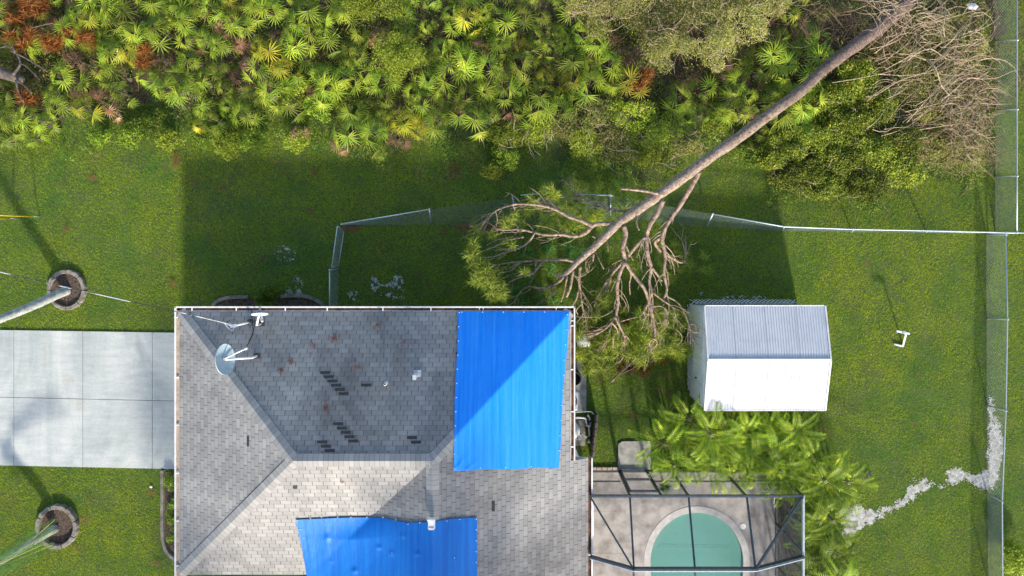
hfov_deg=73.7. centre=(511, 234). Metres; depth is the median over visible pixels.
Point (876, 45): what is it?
scrub bush
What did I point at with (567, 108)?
saw palmetto
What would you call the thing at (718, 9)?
scrub bush
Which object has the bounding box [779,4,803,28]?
saw palmetto
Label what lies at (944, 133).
grass tuft
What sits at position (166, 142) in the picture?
weed bush
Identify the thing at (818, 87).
saw palmetto
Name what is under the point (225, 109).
saw palmetto
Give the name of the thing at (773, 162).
vine shrub
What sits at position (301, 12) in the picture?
saw palmetto
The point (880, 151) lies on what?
vine shrub
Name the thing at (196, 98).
saw palmetto
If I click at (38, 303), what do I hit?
tall palm
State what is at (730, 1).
scrub bush
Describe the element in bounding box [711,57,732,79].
saw palmetto
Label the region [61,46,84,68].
saw palmetto
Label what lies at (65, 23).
saw palmetto
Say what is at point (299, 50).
saw palmetto
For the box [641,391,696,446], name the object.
areca palm
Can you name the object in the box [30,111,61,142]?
saw palmetto
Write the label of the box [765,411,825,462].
areca palm
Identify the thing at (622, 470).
door
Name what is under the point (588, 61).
saw palmetto
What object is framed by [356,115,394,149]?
saw palmetto
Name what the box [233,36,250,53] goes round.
saw palmetto
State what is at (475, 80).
saw palmetto
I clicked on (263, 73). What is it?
saw palmetto
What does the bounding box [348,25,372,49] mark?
saw palmetto
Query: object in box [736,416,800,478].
areca palm
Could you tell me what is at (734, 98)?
saw palmetto
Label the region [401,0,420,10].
saw palmetto
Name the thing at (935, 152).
grass tuft
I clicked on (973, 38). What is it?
scrub bush
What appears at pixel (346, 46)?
saw palmetto
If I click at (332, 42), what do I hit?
saw palmetto
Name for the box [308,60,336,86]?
saw palmetto
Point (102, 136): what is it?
weed bush
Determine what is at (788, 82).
saw palmetto
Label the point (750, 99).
saw palmetto
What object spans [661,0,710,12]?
scrub bush
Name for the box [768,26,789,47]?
saw palmetto
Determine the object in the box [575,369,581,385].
barrel
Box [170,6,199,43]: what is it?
saw palmetto
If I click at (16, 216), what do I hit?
guy wire
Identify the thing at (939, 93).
scrub bush
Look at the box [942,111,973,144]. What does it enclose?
grass tuft
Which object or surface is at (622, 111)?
bush
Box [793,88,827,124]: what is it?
saw palmetto
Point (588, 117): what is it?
bush
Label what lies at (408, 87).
saw palmetto
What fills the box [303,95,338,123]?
weed bush
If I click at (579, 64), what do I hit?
saw palmetto
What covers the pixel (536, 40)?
saw palmetto
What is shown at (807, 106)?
saw palmetto
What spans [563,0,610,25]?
scrub bush
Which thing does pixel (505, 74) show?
saw palmetto
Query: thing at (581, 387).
equipment pad
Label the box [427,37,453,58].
saw palmetto
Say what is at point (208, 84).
saw palmetto
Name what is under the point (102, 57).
saw palmetto
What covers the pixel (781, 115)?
saw palmetto
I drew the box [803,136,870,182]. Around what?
vine shrub
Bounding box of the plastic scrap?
[967,3,978,9]
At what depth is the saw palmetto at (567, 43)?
24.37 m
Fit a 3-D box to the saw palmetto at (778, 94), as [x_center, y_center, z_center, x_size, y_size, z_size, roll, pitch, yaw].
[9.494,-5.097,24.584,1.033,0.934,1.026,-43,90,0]
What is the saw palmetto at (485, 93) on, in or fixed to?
on the ground at (680, 68)
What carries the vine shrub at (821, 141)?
on the ground at (680, 68)
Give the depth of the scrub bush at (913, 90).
24.52 m
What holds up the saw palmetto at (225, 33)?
on the ground at (680, 68)
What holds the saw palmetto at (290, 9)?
on the ground at (680, 68)
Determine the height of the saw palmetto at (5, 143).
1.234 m
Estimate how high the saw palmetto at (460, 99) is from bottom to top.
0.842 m
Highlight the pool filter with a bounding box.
[575,420,579,437]
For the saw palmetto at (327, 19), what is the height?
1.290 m
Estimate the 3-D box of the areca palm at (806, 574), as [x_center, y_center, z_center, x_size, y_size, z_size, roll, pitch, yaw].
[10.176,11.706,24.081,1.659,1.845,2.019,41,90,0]
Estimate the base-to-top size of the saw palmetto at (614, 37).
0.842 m
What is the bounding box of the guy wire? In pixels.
[0,214,39,218]
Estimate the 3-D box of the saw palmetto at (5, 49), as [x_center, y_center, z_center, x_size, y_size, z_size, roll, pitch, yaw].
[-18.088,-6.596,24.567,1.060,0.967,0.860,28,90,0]
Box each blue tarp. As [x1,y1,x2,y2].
[296,517,476,575]
[453,311,568,470]
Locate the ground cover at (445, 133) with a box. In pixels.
[0,0,1012,213]
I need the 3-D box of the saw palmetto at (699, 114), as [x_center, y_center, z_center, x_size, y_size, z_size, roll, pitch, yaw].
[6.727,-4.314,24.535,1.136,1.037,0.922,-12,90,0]
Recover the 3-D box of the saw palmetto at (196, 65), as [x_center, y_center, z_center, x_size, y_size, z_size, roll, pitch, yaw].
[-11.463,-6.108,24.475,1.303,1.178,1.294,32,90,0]
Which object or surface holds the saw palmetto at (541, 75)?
on the ground at (680, 68)
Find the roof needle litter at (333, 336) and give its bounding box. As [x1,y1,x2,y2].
[278,322,414,482]
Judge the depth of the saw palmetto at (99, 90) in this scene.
24.52 m
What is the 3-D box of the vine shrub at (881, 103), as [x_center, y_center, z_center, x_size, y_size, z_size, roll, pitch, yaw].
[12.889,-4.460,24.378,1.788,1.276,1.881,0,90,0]
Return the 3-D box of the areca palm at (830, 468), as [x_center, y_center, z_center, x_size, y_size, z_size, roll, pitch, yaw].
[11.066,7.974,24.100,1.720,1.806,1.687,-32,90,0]
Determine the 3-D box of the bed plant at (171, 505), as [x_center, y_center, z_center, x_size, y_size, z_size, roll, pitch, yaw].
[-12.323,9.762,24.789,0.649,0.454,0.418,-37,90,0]
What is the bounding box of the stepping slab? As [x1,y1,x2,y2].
[618,441,650,469]
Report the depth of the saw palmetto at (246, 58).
24.55 m
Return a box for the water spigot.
[893,330,909,346]
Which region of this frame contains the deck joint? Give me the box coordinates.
[593,483,774,553]
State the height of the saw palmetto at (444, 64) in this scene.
1.700 m
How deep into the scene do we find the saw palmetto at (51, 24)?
24.48 m
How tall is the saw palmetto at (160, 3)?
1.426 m
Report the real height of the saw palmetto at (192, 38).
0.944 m
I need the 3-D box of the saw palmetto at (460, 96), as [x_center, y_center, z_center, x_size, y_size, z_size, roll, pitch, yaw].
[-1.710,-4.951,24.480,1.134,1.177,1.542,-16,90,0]
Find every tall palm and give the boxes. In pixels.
[0,286,70,329]
[0,518,58,575]
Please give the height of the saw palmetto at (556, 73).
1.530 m
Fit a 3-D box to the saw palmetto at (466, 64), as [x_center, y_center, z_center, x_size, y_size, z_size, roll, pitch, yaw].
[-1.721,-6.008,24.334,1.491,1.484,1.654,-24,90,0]
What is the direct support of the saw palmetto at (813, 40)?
on the ground at (680, 68)
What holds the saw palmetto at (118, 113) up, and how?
on the ground at (680, 68)
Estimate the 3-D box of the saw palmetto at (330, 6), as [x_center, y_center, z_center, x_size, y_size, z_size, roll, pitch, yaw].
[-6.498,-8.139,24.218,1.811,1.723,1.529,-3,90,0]
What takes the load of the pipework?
on the ground at (680, 68)
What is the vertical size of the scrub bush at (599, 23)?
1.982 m
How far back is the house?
21.67 m
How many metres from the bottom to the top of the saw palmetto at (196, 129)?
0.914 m
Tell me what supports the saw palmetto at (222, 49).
on the ground at (680, 68)
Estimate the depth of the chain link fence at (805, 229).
24.51 m
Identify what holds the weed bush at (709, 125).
on the ground at (680, 68)
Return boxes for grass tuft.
[890,67,924,104]
[893,39,928,73]
[910,113,945,140]
[922,30,954,62]
[931,118,958,150]
[931,138,961,171]
[938,5,973,43]
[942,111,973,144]
[943,136,978,169]
[954,123,986,157]
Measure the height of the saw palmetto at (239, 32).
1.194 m
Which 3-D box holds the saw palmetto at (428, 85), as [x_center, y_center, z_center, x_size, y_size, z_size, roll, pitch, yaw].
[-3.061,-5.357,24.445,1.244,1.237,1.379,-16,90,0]
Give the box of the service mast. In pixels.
[223,319,251,330]
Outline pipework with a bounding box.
[575,411,593,442]
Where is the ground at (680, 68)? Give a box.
[0,0,1023,575]
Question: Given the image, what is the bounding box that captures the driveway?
[0,330,173,468]
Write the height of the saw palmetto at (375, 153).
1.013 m
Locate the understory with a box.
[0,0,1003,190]
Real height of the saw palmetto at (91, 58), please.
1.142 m
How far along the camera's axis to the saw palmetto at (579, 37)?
24.18 m
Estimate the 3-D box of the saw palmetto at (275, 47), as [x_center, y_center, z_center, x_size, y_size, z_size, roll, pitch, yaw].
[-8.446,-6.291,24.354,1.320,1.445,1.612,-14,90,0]
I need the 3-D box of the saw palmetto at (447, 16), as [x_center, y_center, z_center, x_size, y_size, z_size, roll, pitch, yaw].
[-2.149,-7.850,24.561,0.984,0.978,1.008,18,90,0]
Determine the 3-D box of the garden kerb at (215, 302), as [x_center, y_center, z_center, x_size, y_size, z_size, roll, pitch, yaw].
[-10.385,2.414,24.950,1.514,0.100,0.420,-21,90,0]
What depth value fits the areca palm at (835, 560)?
23.39 m
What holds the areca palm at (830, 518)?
on the ground at (680, 68)
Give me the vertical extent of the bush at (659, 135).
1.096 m
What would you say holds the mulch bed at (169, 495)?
on the ground at (680, 68)
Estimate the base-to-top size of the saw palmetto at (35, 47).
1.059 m
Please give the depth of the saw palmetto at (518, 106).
24.30 m
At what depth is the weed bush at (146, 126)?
24.49 m
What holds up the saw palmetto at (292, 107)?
on the ground at (680, 68)
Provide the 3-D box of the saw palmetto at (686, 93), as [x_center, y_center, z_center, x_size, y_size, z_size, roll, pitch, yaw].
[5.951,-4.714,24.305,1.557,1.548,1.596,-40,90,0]
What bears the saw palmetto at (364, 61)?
on the ground at (680, 68)
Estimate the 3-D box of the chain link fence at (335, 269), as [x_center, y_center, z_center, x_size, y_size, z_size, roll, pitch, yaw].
[-6.382,2.042,24.503,0.120,1.197,1.677,0,90,0]
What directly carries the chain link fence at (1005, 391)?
on the ground at (680, 68)
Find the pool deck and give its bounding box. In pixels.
[593,472,774,575]
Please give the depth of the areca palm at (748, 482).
23.95 m
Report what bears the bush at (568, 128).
on the ground at (680, 68)
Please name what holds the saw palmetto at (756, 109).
on the ground at (680, 68)
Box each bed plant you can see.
[161,471,173,491]
[166,497,173,510]
[166,510,173,525]
[166,526,173,543]
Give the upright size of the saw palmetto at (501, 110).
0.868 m
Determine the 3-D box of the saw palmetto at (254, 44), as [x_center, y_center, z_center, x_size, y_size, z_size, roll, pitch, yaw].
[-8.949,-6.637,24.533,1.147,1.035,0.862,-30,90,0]
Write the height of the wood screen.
1.050 m
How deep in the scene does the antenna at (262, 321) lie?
21.82 m
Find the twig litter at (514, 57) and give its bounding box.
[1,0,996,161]
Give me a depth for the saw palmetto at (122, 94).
24.31 m
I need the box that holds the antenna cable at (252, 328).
[246,308,254,346]
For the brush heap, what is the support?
on the ground at (680, 68)
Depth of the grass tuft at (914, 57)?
24.60 m
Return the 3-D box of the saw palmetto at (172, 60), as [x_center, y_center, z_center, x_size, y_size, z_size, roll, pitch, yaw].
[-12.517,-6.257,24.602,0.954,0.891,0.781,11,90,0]
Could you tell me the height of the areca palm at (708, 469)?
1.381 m
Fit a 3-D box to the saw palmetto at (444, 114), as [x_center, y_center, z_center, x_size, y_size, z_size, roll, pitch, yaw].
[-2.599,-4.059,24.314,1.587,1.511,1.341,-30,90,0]
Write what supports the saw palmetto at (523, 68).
on the ground at (680, 68)
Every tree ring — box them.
[35,503,79,549]
[47,269,86,309]
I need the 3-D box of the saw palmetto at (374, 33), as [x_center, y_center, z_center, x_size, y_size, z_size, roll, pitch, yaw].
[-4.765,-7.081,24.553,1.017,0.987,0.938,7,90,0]
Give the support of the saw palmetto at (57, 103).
on the ground at (680, 68)
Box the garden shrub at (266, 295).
[254,284,280,305]
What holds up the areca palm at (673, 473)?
on the ground at (680, 68)
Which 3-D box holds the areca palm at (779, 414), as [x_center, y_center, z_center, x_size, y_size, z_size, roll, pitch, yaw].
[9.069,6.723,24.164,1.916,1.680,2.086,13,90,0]
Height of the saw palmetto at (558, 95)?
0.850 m
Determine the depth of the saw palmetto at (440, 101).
24.41 m
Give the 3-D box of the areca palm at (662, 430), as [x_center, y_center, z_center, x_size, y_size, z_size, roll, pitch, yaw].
[5.278,7.251,24.095,2.605,1.821,2.162,26,90,0]
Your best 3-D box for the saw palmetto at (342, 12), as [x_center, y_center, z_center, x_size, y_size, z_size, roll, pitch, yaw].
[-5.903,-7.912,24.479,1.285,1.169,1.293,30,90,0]
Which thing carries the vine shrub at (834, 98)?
on the ground at (680, 68)
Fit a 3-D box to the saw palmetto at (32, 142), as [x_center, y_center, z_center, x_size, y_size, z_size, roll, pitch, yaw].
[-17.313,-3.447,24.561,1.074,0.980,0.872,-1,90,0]
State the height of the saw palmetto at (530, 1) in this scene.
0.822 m
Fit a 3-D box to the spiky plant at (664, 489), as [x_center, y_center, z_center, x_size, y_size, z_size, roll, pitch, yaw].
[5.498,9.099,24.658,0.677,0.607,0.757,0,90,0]
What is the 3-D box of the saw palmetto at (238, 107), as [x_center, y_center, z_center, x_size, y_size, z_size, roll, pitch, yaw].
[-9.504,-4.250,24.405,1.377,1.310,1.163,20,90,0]
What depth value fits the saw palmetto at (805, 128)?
24.04 m
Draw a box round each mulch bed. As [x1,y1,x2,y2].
[165,471,173,552]
[216,299,319,305]
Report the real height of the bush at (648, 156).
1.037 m
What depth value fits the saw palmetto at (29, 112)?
24.01 m
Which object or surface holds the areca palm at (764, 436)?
on the ground at (680, 68)
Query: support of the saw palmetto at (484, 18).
on the ground at (680, 68)
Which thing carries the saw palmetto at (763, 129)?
on the ground at (680, 68)
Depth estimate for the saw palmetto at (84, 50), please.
24.34 m
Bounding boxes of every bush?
[86,129,113,150]
[118,121,144,150]
[130,108,167,140]
[154,128,186,151]
[188,122,230,150]
[213,131,239,160]
[234,127,269,152]
[276,76,312,109]
[281,128,310,153]
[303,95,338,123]
[324,84,355,108]
[344,0,402,21]
[369,31,428,80]
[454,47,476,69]
[463,18,502,56]
[479,109,536,149]
[480,163,503,179]
[488,145,520,171]
[518,110,555,155]
[544,98,577,141]
[561,91,618,141]
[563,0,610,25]
[567,122,605,159]
[582,0,650,39]
[586,121,634,172]
[599,96,658,143]
[612,0,653,20]
[619,0,699,56]
[628,138,677,172]
[634,111,693,153]
[640,11,699,73]
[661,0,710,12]
[661,0,742,39]
[664,120,706,166]
[690,7,746,72]
[700,113,729,136]
[701,0,770,53]
[706,0,771,16]
[735,143,764,168]
[750,0,796,20]
[860,25,909,68]
[878,59,935,103]
[887,91,947,124]
[902,8,955,42]
[913,42,964,95]
[913,133,949,169]
[926,81,980,130]
[938,132,985,169]
[948,25,988,75]
[997,538,1023,575]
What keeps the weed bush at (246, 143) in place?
on the ground at (680, 68)
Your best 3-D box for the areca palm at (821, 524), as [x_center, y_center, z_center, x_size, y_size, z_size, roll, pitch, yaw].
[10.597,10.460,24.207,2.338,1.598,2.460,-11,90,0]
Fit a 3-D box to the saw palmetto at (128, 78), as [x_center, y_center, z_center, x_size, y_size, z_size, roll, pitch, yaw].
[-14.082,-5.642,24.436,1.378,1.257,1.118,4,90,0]
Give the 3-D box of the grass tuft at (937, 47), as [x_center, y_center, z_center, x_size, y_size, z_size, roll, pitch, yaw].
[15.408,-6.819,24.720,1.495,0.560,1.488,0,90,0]
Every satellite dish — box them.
[215,344,259,374]
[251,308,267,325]
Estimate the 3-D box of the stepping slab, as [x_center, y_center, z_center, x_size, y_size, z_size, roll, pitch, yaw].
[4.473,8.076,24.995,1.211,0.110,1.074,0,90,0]
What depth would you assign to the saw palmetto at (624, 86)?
23.86 m
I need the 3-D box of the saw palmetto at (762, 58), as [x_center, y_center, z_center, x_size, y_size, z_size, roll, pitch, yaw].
[9.162,-6.422,24.364,1.579,1.428,1.569,21,90,0]
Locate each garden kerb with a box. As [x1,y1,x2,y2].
[160,470,173,560]
[211,295,248,305]
[281,294,324,305]
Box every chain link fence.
[329,268,338,305]
[340,193,1023,233]
[985,234,1008,575]
[995,0,1018,232]
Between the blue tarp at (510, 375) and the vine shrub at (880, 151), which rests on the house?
the blue tarp at (510, 375)
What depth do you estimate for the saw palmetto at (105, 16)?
24.06 m
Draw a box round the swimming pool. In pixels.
[644,506,749,575]
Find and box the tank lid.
[576,334,589,347]
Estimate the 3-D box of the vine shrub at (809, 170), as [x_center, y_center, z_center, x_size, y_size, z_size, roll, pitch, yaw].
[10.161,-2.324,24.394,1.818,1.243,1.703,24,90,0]
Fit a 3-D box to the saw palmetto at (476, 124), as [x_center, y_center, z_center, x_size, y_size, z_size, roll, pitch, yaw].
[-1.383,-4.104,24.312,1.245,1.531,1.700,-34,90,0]
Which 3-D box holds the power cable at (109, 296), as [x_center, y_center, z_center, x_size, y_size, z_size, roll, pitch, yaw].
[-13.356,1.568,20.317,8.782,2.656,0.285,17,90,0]
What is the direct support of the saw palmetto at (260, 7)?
on the ground at (680, 68)
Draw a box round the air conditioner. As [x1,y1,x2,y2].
[575,387,577,410]
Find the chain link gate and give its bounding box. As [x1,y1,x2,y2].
[331,226,343,267]
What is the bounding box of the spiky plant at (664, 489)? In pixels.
[658,480,672,493]
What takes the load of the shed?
on the ground at (680, 68)
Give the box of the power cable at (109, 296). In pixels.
[0,272,222,322]
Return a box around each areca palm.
[627,407,693,476]
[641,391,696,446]
[648,435,703,488]
[652,411,710,463]
[653,390,722,455]
[666,432,720,486]
[672,420,734,477]
[680,445,736,493]
[684,401,747,464]
[696,411,761,467]
[707,450,754,493]
[708,428,761,474]
[712,411,775,468]
[725,411,781,446]
[727,422,778,473]
[729,443,778,489]
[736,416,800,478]
[747,411,797,461]
[747,429,813,498]
[759,454,805,507]
[763,431,827,494]
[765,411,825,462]
[767,411,825,476]
[779,450,830,501]
[779,472,837,528]
[780,538,838,575]
[781,429,842,491]
[783,508,842,567]
[790,530,852,575]
[797,441,861,519]
[800,477,841,516]
[805,441,861,509]
[805,449,858,491]
[805,487,857,553]
[805,496,848,553]
[805,503,861,574]
[805,519,861,575]
[806,552,868,575]
[806,563,837,575]
[816,461,877,514]
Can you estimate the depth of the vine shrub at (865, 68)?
24.10 m
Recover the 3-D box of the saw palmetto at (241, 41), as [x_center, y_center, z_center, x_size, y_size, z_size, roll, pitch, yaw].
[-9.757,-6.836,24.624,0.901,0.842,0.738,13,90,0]
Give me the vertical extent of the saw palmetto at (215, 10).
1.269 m
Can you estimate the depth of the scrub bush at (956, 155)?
24.46 m
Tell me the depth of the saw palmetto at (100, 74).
24.22 m
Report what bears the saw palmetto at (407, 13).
on the ground at (680, 68)
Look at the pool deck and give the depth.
24.95 m
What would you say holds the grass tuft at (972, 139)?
on the ground at (680, 68)
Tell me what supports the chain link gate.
on the ground at (680, 68)
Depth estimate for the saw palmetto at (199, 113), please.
24.28 m
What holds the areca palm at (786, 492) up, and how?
on the ground at (680, 68)
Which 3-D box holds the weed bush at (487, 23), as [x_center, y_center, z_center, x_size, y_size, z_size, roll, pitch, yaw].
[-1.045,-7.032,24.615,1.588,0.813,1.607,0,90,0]
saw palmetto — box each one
[0,0,19,27]
[0,36,22,59]
[0,52,12,69]
[0,78,14,101]
[0,91,32,122]
[0,97,29,144]
[0,98,11,128]
[0,125,32,153]
[1,20,39,50]
[10,94,48,135]
[17,128,43,147]
[25,36,49,61]
[30,1,49,23]
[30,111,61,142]
[39,81,67,107]
[41,91,84,120]
[46,16,60,32]
[47,57,92,94]
[50,12,94,51]
[52,0,65,7]
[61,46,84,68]
[65,0,80,10]
[65,2,102,31]
[68,91,104,123]
[69,78,97,99]
[71,0,99,12]
[72,49,99,75]
[78,8,121,31]
[78,32,99,58]
[89,60,114,89]
[91,0,130,25]
[93,37,136,75]
[93,84,110,103]
[94,26,125,52]
[98,10,128,44]
[99,0,128,11]
[100,62,133,88]
[102,99,122,121]
[107,0,148,29]
[109,83,138,108]
[116,20,159,50]
[119,40,152,69]
[133,0,156,14]
[134,67,160,89]
[139,13,183,56]
[140,0,182,26]
[150,72,193,108]
[151,51,176,67]
[163,0,192,25]
[166,62,207,97]
[167,81,213,117]
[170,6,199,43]
[170,29,207,58]
[171,44,218,75]
[184,0,216,25]
[188,35,210,59]
[190,98,216,125]
[191,24,220,56]
[192,117,206,139]
[193,71,223,96]
[198,0,228,34]
[203,105,239,139]
[207,32,242,61]
[208,55,238,82]
[212,17,229,38]
[215,78,235,104]
[217,95,239,118]
[218,9,251,39]
[220,0,242,19]
[229,69,248,91]
[229,101,265,128]
[231,37,251,55]
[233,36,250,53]
[234,13,264,41]
[236,79,261,109]
[240,0,272,32]
[240,55,259,72]
[241,53,288,83]
[249,37,279,62]
[253,37,288,78]
[255,75,286,114]
[259,0,297,27]
[267,49,303,83]
[268,29,286,47]
[275,93,306,124]
[277,77,300,97]
[278,0,307,19]
[278,26,317,63]
[282,8,313,43]
[288,125,309,139]
[289,65,317,86]
[293,0,332,34]
[294,47,323,73]
[300,21,334,50]
[302,85,319,100]
[306,0,351,24]
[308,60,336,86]
[310,11,342,47]
[311,66,349,112]
[316,24,345,61]
[327,65,363,96]
[328,0,360,30]
[329,137,349,156]
[332,118,373,152]
[335,101,371,128]
[337,54,357,79]
[338,39,362,60]
[347,47,375,67]
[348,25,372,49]
[353,139,383,160]
[354,93,373,117]
[356,62,378,95]
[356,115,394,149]
[366,25,389,46]
[368,141,392,160]
[369,68,403,97]
[372,107,399,126]
[374,86,401,109]
[384,107,420,138]
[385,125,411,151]
[392,3,417,30]
[400,23,418,43]
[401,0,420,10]
[401,81,422,105]
[404,89,441,120]
[408,112,439,139]
[410,66,443,99]
[411,41,443,74]
[416,19,437,38]
[419,101,459,141]
[422,0,444,10]
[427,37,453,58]
[431,53,474,96]
[435,90,455,112]
[440,4,463,29]
[443,43,484,81]
[443,100,480,128]
[444,15,465,44]
[447,0,464,7]
[449,79,479,112]
[450,39,471,54]
[451,0,483,39]
[452,92,468,112]
[460,97,490,142]
[462,0,488,10]
[466,70,481,91]
[469,38,492,62]
[470,79,504,108]
[472,6,494,26]
[472,51,505,82]
[476,95,503,127]
[484,29,512,63]
[485,70,521,108]
[488,0,516,13]
[491,6,521,42]
[497,63,513,85]
[497,108,513,124]
[502,2,536,31]
[503,51,541,89]
[503,72,538,97]
[506,31,528,52]
[506,92,532,120]
[516,0,540,10]
[518,41,544,65]
[518,78,562,108]
[519,93,558,132]
[525,28,546,50]
[525,108,542,124]
[529,9,551,30]
[536,65,553,89]
[540,35,557,62]
[541,95,581,126]
[544,0,564,13]
[546,23,569,42]
[547,87,568,105]
[549,46,589,83]
[552,65,591,92]
[554,5,588,38]
[556,33,574,59]
[562,90,587,108]
[567,68,607,106]
[570,22,599,53]
[575,32,612,64]
[576,55,596,79]
[589,50,628,84]
[596,79,621,97]
[604,29,621,49]
[608,63,650,102]
[660,79,696,120]
[669,104,693,130]
[686,73,722,101]
[686,101,714,125]
[710,100,733,129]
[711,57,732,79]
[714,76,747,118]
[721,67,746,99]
[727,53,753,81]
[731,102,753,124]
[737,104,756,121]
[739,36,792,78]
[740,87,758,109]
[742,61,776,84]
[744,88,778,119]
[746,114,776,142]
[762,79,788,100]
[764,97,801,139]
[767,7,781,28]
[767,47,799,85]
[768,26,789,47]
[771,107,796,129]
[778,81,807,106]
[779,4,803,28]
[780,61,824,92]
[780,101,813,126]
[786,37,808,65]
[789,118,811,136]
[791,21,811,38]
[792,115,814,144]
[793,41,840,75]
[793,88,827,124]
[795,21,832,58]
[797,94,817,120]
[811,79,832,95]
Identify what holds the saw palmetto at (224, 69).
on the ground at (680, 68)
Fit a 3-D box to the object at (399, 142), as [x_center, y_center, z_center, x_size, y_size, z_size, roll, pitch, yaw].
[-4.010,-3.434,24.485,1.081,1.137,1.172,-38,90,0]
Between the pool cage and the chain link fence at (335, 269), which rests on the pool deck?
the pool cage
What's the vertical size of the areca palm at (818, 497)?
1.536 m
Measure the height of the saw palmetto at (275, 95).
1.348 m
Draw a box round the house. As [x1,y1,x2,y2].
[174,306,592,575]
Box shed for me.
[687,299,831,410]
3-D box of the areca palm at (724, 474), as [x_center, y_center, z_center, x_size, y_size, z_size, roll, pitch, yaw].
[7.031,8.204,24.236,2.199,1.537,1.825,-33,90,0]
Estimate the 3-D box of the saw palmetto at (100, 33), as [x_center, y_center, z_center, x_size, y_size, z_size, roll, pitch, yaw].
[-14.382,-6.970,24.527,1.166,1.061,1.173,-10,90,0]
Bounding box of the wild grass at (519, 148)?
[0,74,1011,211]
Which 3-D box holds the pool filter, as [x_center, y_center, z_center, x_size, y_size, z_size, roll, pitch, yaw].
[2.136,6.945,24.590,0.613,0.700,0.694,0,90,0]
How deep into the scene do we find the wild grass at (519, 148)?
24.97 m
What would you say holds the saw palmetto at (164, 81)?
on the ground at (680, 68)
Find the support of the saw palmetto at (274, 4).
on the ground at (680, 68)
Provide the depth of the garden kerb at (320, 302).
24.90 m
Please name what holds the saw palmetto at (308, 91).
on the ground at (680, 68)
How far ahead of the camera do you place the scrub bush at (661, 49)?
23.44 m
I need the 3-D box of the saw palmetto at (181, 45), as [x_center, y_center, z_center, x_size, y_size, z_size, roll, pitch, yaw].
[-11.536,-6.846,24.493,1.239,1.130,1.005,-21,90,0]
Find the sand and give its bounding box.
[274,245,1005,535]
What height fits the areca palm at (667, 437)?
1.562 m
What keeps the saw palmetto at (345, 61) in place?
on the ground at (680, 68)
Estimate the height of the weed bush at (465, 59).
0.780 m
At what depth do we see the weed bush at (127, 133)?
24.44 m
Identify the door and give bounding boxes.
[620,469,658,491]
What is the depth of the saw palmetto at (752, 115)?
24.43 m
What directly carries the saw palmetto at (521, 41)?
on the ground at (680, 68)
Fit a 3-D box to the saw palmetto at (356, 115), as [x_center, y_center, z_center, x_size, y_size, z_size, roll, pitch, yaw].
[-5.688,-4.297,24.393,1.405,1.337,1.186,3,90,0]
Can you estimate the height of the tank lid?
0.578 m
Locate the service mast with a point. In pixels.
(236, 325)
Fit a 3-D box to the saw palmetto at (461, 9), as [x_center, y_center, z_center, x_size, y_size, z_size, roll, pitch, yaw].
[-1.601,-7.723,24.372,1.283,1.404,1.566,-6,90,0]
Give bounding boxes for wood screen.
[590,413,597,457]
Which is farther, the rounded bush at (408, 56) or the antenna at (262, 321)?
the rounded bush at (408, 56)
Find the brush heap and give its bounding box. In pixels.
[762,0,1022,191]
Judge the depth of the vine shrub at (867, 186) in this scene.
24.08 m
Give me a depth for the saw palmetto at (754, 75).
24.19 m
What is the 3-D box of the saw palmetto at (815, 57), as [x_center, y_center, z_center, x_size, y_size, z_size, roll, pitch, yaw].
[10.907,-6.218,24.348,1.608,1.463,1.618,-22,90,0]
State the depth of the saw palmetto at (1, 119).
24.18 m
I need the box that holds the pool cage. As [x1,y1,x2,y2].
[589,469,804,575]
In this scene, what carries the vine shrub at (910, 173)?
on the ground at (680, 68)
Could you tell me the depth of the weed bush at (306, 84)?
24.51 m
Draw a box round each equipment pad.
[575,359,585,411]
[575,419,584,445]
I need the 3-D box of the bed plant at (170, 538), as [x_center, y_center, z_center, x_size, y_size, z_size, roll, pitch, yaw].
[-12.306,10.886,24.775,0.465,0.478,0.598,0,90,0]
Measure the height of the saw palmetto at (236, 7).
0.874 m
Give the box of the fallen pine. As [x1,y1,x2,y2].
[460,0,924,381]
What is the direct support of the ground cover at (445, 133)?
on the ground at (680, 68)
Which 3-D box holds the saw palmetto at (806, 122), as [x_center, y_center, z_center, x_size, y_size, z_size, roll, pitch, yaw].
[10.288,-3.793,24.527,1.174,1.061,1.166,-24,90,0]
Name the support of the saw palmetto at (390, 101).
on the ground at (680, 68)
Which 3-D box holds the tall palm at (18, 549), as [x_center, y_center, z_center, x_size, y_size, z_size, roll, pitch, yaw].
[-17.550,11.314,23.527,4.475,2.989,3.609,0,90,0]
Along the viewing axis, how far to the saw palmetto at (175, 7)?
24.07 m
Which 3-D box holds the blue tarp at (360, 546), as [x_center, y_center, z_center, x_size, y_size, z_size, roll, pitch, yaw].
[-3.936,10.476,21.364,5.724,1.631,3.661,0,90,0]
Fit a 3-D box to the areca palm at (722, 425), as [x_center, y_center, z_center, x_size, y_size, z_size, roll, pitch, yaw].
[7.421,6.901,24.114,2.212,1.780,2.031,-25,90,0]
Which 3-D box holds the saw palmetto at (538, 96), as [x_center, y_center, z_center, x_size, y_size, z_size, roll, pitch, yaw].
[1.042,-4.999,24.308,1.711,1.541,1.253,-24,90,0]
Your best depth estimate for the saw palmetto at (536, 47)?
24.25 m
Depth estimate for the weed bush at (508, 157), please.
24.47 m
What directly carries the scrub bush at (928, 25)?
on the ground at (680, 68)
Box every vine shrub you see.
[749,146,790,177]
[754,120,811,164]
[762,164,803,190]
[780,154,831,196]
[784,111,848,156]
[795,173,856,202]
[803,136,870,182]
[807,80,857,120]
[823,102,874,151]
[833,54,882,103]
[839,169,894,212]
[846,131,905,174]
[852,85,900,133]
[873,152,927,188]
[876,118,932,159]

